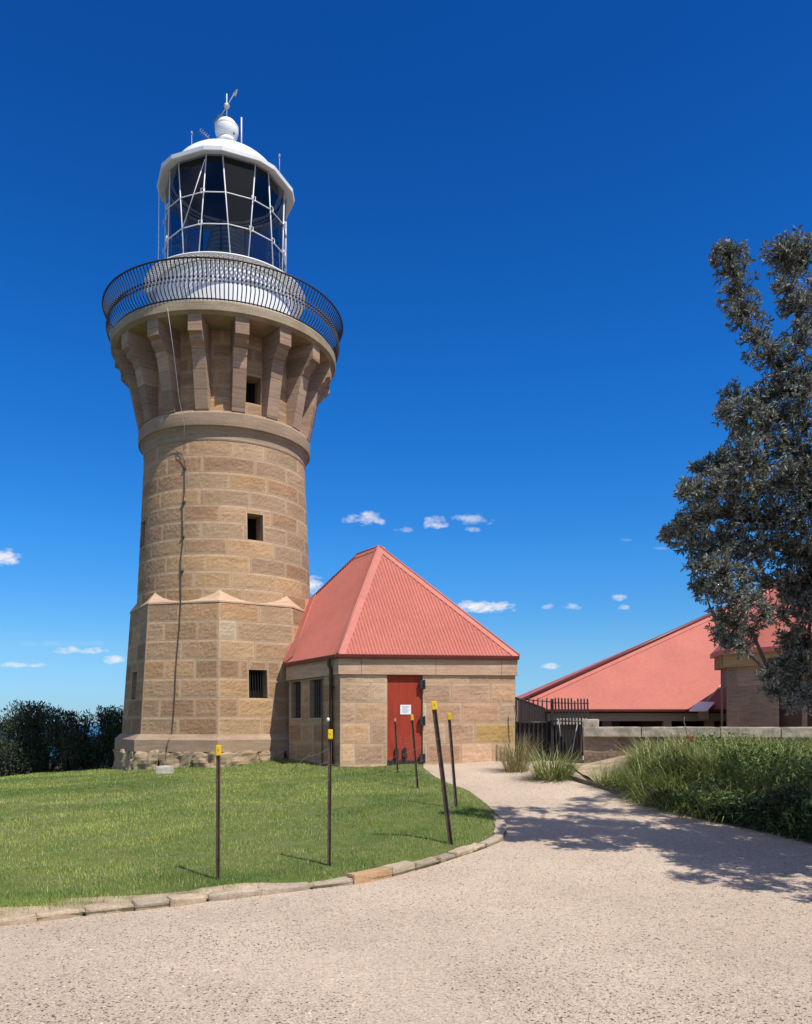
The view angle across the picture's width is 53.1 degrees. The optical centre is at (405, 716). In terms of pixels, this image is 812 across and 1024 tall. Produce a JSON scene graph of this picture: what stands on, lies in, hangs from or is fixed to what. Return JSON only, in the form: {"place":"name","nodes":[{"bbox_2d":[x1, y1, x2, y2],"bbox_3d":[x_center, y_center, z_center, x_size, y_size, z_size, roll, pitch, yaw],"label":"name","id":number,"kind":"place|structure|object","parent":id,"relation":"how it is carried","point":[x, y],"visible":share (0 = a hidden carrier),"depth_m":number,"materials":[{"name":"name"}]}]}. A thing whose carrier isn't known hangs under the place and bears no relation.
{"place":"outdoors","nodes":[
{"label":"outdoors","id":0,"kind":"place"},
{"bbox_2d":[2,725,107,762],"bbox_3d":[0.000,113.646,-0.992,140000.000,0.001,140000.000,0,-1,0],"label":"sea","id":1,"kind":"structure","parent":0,"point":[92,728],"depth_m":12198.32,"materials":[{"name":"blue liquid"}]},
{"bbox_2d":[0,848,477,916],"bbox_3d":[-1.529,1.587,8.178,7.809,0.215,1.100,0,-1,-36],"label":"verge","id":2,"kind":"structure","parent":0,"point":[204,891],"depth_m":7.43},
{"bbox_2d":[0,758,506,921],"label":"lawn","id":3,"kind":"structure","parent":0,"point":[319,823],"depth_m":11.09,"materials":[{"name":"green plant"}]},
{"bbox_2d":[156,765,173,773],"bbox_3d":[-5.602,1.273,18.882,0.376,0.285,0.288,0,-1,0],"label":"loose block","id":4,"kind":"object","parent":3,"relation":"on","point":[166,769],"depth_m":18.75,"materials":[{"name":"white stone"}]},
{"bbox_2d":[102,89,342,770],"bbox_3d":[-5.175,-8.086,23.372,6.728,19.801,6.728,0,-1,0],"label":"lighthouse","id":5,"kind":"object","parent":3,"relation":"on","point":[225,358],"visible":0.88,"depth_m":21.28,"materials":[{"name":"stone"}]},
{"bbox_2d":[132,672,136,697],"bbox_3d":[-7.195,-0.857,22.075,0.393,0.710,0.500,0,-1,-31],"label":"window","id":6,"kind":"structure","parent":5,"relation":"in","point":[135,673],"depth_m":22.23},
{"bbox_2d":[142,520,145,546],"bbox_3d":[-6.940,-4.976,22.267,0.500,0.690,0.430,0,-1,-31],"label":"window","id":7,"kind":"structure","parent":5,"relation":"in","point":[143,523],"depth_m":22.35,"materials":[{"name":"brown stone"}]},
{"bbox_2d":[246,375,260,404],"bbox_3d":[-4.220,-8.660,21.811,0.430,0.720,0.639,0,-1,-31],"label":"window","id":8,"kind":"structure","parent":5,"relation":"in","point":[253,384],"depth_m":21.92,"materials":[{"name":"glass"}]},
{"bbox_2d":[247,513,262,540],"bbox_3d":[-4.147,-4.981,21.660,0.430,0.690,0.689,0,-1,-31],"label":"window","id":9,"kind":"structure","parent":5,"relation":"in","point":[254,521],"depth_m":21.79,"materials":[{"name":"glass"}]},
{"bbox_2d":[249,670,266,697],"bbox_3d":[-3.942,-0.864,21.288,0.500,0.710,0.393,0,-1,-31],"label":"window","id":10,"kind":"structure","parent":5,"relation":"in","point":[257,678],"depth_m":21.42,"materials":[{"name":"metal"}]},
{"bbox_2d":[291,749,334,771],"bbox_3d":[-1.808,0.825,15.829,0.857,0.492,0.072,0,-1,-5],"label":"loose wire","id":11,"kind":"object","parent":3,"relation":"on","point":[308,756],"visible":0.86,"depth_m":15.82,"materials":[{"name":"grey metal"}]},
{"bbox_2d":[0,756,811,1023],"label":"gravel path","id":12,"kind":"structure","parent":0,"point":[414,990],"depth_m":6.23,"materials":[{"name":"beige gravel"}]},
{"bbox_2d":[0,777,811,1023],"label":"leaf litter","id":13,"kind":"object","parent":12,"relation":"on","point":[591,985],"visible":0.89,"depth_m":5.41,"materials":[{"name":"brown plant"}]},
{"bbox_2d":[489,728,548,772],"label":"tall grass","id":14,"kind":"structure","parent":12,"relation":"on","point":[512,765],"depth_m":16.86,"materials":[{"name":"green plant"}]},
{"bbox_2d":[570,775,649,803],"bbox_3d":[3.466,1.256,14.291,0.057,0.311,3.244,0,-1,-13],"label":"edging board","id":15,"kind":"object","parent":12,"relation":"on","point":[583,781],"visible":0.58,"depth_m":14.42,"materials":[{"name":"brown wood"}]},
{"bbox_2d":[634,731,811,842],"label":"ground cover","id":16,"kind":"object","parent":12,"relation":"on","point":[759,808],"visible":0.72,"depth_m":11.34,"materials":[{"name":"green plant"}]},
{"bbox_2d":[0,0,811,724],"label":"sky","id":17,"kind":"structure","parent":0,"point":[510,213],"materials":[{"name":"blue"}]},
{"bbox_2d":[566,755,809,840],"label":"soil bank","id":18,"kind":"structure","parent":0,"point":[596,766],"depth_m":16.20,"materials":[{"name":"beige soil"}]},
{"bbox_2d":[578,758,634,787],"bbox_3d":[3.626,1.147,14.586,1.426,0.909,1.369,0,-1,0],"label":"mat rush","id":19,"kind":"object","parent":18,"relation":"on","point":[603,775],"visible":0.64,"depth_m":14.40,"materials":[{"name":"green plant"}]},
{"bbox_2d":[595,727,811,841],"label":"sedge bank","id":20,"kind":"structure","parent":18,"relation":"on","point":[705,760],"depth_m":13.15,"materials":[{"name":"green plant"}]},
{"bbox_2d":[683,717,694,746],"bbox_3d":[5.297,0.440,15.153,0.198,0.882,0.182,0,-1,-26],"label":"dry stem","id":21,"kind":"object","parent":20,"relation":"on","point":[688,734],"visible":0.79,"depth_m":15.19,"materials":[{"name":"beige plant"}]},
{"bbox_3d":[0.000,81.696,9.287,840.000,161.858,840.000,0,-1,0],"label":"ground","id":22,"kind":"structure","parent":0,"visible":0},
{"bbox_2d":[0,913,36,925],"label":"kerb stone","id":23,"kind":"object","parent":22,"relation":"on","point":[20,918],"visible":0.51,"depth_m":6.74,"materials":[{"name":"beige stone"}]},
{"bbox_2d":[0,708,54,776],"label":"coastal shrub","id":24,"kind":"object","parent":22,"relation":"on","point":[8,769],"visible":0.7,"depth_m":26.38,"materials":[{"name":"green plant"}]},
{"bbox_2d":[0,699,77,773],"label":"coastal shrub","id":25,"kind":"object","parent":22,"relation":"on","point":[31,708],"visible":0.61,"depth_m":26.56,"materials":[{"name":"green plant"}]},
{"bbox_2d":[35,908,82,921],"bbox_3d":[-2.973,1.733,6.969,0.379,0.172,0.156,0,-1,-32],"label":"kerb stone","id":26,"kind":"object","parent":22,"relation":"on","point":[58,914],"visible":0.44,"depth_m":6.92,"materials":[{"name":"beige stone"}]},
{"bbox_2d":[35,706,96,771],"bbox_3d":[-10.983,0.765,26.281,1.932,2.252,1.621,0,-1,0],"label":"coastal shrub","id":27,"kind":"object","parent":22,"relation":"on","point":[74,740],"visible":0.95,"depth_m":26.10,"materials":[{"name":"green plant"}]},
{"bbox_2d":[72,735,107,769],"bbox_3d":[-10.383,1.210,26.899,1.721,1.221,1.648,0,-1,29],"label":"coastal shrub","id":28,"kind":"object","parent":22,"relation":"on","point":[84,765],"visible":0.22,"depth_m":26.48,"materials":[{"name":"green plant"}]},
{"bbox_2d":[85,705,123,768],"bbox_3d":[-9.296,0.663,26.252,2.034,2.174,1.653,0,-1,-34],"label":"coastal shrub","id":29,"kind":"object","parent":22,"relation":"on","point":[109,731],"visible":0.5,"depth_m":25.83,"materials":[{"name":"green plant"}]},
{"bbox_2d":[84,902,133,915],"bbox_3d":[-2.624,1.737,7.177,0.416,0.172,0.162,0,-1,-26],"label":"kerb stone","id":30,"kind":"object","parent":22,"relation":"on","point":[93,908],"visible":0.48,"depth_m":7.12,"materials":[{"name":"beige stone"}]},
{"bbox_2d":[132,897,169,910],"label":"kerb stone","id":31,"kind":"object","parent":22,"relation":"on","point":[144,903],"visible":0.52,"depth_m":7.28,"materials":[{"name":"beige stone"}]},
{"bbox_2d":[167,893,206,906],"bbox_3d":[-2.023,1.731,7.490,0.347,0.192,0.187,0,-1,-31],"label":"kerb stone","id":32,"kind":"object","parent":22,"relation":"on","point":[178,900],"visible":0.55,"depth_m":7.43,"materials":[{"name":"beige stone"}]},
{"bbox_2d":[216,745,221,878],"bbox_3d":[-1.873,1.027,8.118,0.057,1.490,0.070,0,-1,0],"label":"star picket","id":33,"kind":"object","parent":22,"relation":"on","point":[218,752],"visible":0.91,"depth_m":8.11,"materials":[{"name":"metal"}]},
{"bbox_2d":[207,888,261,901],"bbox_3d":[-1.628,1.729,7.702,0.512,0.184,0.161,0,-1,-26],"label":"kerb stone","id":34,"kind":"object","parent":22,"relation":"on","point":[229,894],"visible":0.51,"depth_m":7.64,"materials":[{"name":"beige stone"}]},
{"bbox_2d":[257,882,310,895],"bbox_3d":[-1.187,1.727,7.931,0.535,0.191,0.164,0,-1,-27],"label":"kerb stone","id":35,"kind":"object","parent":22,"relation":"on","point":[271,889],"visible":0.46,"depth_m":7.87,"materials":[{"name":"beige stone"}]},
{"bbox_2d":[327,729,332,865],"bbox_3d":[-0.820,0.938,8.763,0.060,1.605,0.070,0,-1,0],"label":"star picket","id":36,"kind":"object","parent":22,"relation":"on","point":[330,734],"visible":0.94,"depth_m":8.76,"materials":[{"name":"metal"}]},
{"bbox_2d":[311,876,352,888],"bbox_3d":[-0.764,1.716,8.168,0.448,0.170,0.165,0,-1,-28],"label":"kerb stone","id":37,"kind":"object","parent":22,"relation":"on","point":[339,881],"visible":0.45,"depth_m":8.14,"materials":[{"name":"beige stone"}]},
{"bbox_2d":[346,866,391,884],"bbox_3d":[-0.385,1.674,8.426,0.492,0.183,0.167,0,-1,-39],"label":"kerb stone","id":38,"kind":"object","parent":22,"relation":"on","point":[365,876],"visible":0.72,"depth_m":8.37,"materials":[{"name":"brown stone"}]},
{"bbox_2d":[394,718,398,772],"bbox_3d":[-0.200,0.665,17.195,0.111,1.263,0.046,0,-1,-18],"label":"star picket","id":39,"kind":"object","parent":22,"relation":"on","point":[396,745],"visible":0.89,"depth_m":17.19,"materials":[{"name":"metal"}]},
{"bbox_2d":[383,860,414,876],"bbox_3d":[-0.073,1.654,8.723,0.164,0.172,0.366,0,-1,43],"label":"kerb stone","id":40,"kind":"object","parent":22,"relation":"on","point":[401,866],"visible":0.59,"depth_m":8.68,"materials":[{"name":"beige stone"}]},
{"bbox_2d":[283,545,519,766],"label":"oil store","id":41,"kind":"structure","parent":22,"relation":"on","point":[384,638],"depth_m":18.92,"materials":[{"name":"stone"}]},
{"bbox_2d":[292,681,300,717],"bbox_3d":[-2.671,-0.433,20.815,0.300,0.930,0.630,0,-1,-30],"label":"barred window","id":42,"kind":"structure","parent":41,"relation":"in","point":[296,686],"depth_m":21.04,"materials":[{"name":"metal"}]},
{"bbox_2d":[310,679,320,717],"bbox_3d":[-2.060,-0.442,19.776,0.300,0.930,0.700,0,-1,-30],"label":"barred window","id":43,"kind":"structure","parent":41,"relation":"in","point":[315,685],"depth_m":19.94,"materials":[{"name":"metal"}]},
{"bbox_2d":[387,675,425,765],"bbox_3d":[0.001,0.088,18.697,0.887,2.110,0.176,0,-1,-7],"label":"door","id":44,"kind":"structure","parent":41,"relation":"in","point":[404,692],"depth_m":18.72,"materials":[{"name":"red paint"}]},
{"bbox_2d":[411,714,418,787],"bbox_3d":[0.161,0.686,14.714,0.163,1.459,0.050,0,-1,-9],"label":"star picket","id":45,"kind":"object","parent":22,"relation":"on","point":[414,749],"visible":0.91,"depth_m":14.71,"materials":[{"name":"metal"}]},
{"bbox_2d":[414,857,436,869],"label":"kerb stone","id":46,"kind":"object","parent":22,"relation":"on","point":[426,861],"visible":0.49,"depth_m":8.96,"materials":[{"name":"beige stone"}]},
{"bbox_2d":[431,701,452,844],"bbox_3d":[0.444,0.741,9.863,0.283,1.869,0.065,0,-1,-5],"label":"star picket","id":47,"kind":"object","parent":22,"relation":"on","point":[441,769],"visible":0.92,"depth_m":9.86,"materials":[{"name":"metal"}]},
{"bbox_2d":[433,853,455,862],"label":"kerb stone","id":48,"kind":"object","parent":22,"relation":"on","point":[443,858],"visible":0.48,"depth_m":9.20,"materials":[{"name":"beige stone"}]},
{"bbox_2d":[447,713,457,807],"bbox_3d":[0.716,0.734,12.410,0.175,1.590,0.055,0,-1,-9],"label":"star picket","id":49,"kind":"object","parent":22,"relation":"on","point":[452,756],"visible":0.9,"depth_m":12.40,"materials":[{"name":"metal"}]},
{"bbox_2d":[448,846,473,857],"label":"kerb stone","id":50,"kind":"object","parent":22,"relation":"on","point":[462,851],"visible":0.55,"depth_m":9.48,"materials":[{"name":"beige stone"}]},
{"bbox_2d":[467,843,484,851],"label":"kerb stone","id":51,"kind":"object","parent":22,"relation":"on","point":[477,845],"visible":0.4,"depth_m":9.79,"materials":[{"name":"beige stone"}]},
{"bbox_2d":[479,836,501,847],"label":"kerb stone","id":52,"kind":"object","parent":22,"relation":"on","point":[490,841],"visible":0.53,"depth_m":10.04,"materials":[{"name":"beige stone"}]},
{"bbox_2d":[493,833,503,840],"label":"kerb stone","id":53,"kind":"object","parent":22,"relation":"on","point":[500,835],"visible":0.34,"depth_m":10.38,"materials":[{"name":"beige stone"}]},
{"bbox_2d":[493,816,504,821],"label":"kerb stone","id":54,"kind":"object","parent":22,"relation":"on","point":[497,818],"visible":0.29,"depth_m":11.48,"materials":[{"name":"beige stone"}]},
{"bbox_2d":[493,826,505,833],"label":"kerb stone","id":55,"kind":"object","parent":22,"relation":"on","point":[499,829],"visible":0.41,"depth_m":10.69,"materials":[{"name":"beige stone"}]},
{"bbox_2d":[493,821,505,826],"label":"kerb stone","id":56,"kind":"object","parent":22,"relation":"on","point":[499,824],"visible":0.44,"depth_m":11.05,"materials":[{"name":"beige stone"}]},
{"bbox_2d":[515,697,549,721],"bbox_3d":[4.141,0.679,25.251,0.105,2.311,10.938,0,-1,16],"label":"paling fence","id":57,"kind":"object","parent":22,"relation":"on","point":[531,712],"visible":0.16,"depth_m":23.01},
{"bbox_2d":[514,697,588,761],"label":"iron gate","id":58,"kind":"structure","parent":22,"relation":"on","point":[565,738],"depth_m":18.44,"materials":[{"name":"metal"}]},
{"bbox_2d":[512,741,600,784],"bbox_3d":[2.882,1.148,15.761,2.127,1.411,2.018,0,-1,0],"label":"mat rush","id":59,"kind":"object","parent":22,"relation":"on","point":[553,773],"visible":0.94,"depth_m":15.49,"materials":[{"name":"green plant"}]},
{"bbox_2d":[554,718,586,755],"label":"wall","id":60,"kind":"structure","parent":22,"relation":"on","point":[573,724],"depth_m":19.20,"materials":[{"name":"stone"}]},
{"bbox_2d":[517,584,776,735],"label":"keepers quarters","id":61,"kind":"structure","parent":22,"relation":"on","point":[671,678],"depth_m":27.47,"materials":[{"name":"red paint"}]},
{"bbox_2d":[582,719,811,762],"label":"stone wall","id":62,"kind":"structure","parent":22,"relation":"on","point":[600,743],"depth_m":17.36,"materials":[{"name":"stone"}]},
{"bbox_2d":[655,224,811,715],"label":"banksia tree","id":63,"kind":"object","parent":22,"relation":"on","point":[791,258],"visible":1,"depth_m":8.98,"materials":[{"name":"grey plant"}]},
{"bbox_2d":[710,587,811,726],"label":"stone wing","id":64,"kind":"structure","parent":22,"relation":"on","point":[747,705],"depth_m":23.40,"materials":[{"name":"brown stone"}]}
]}

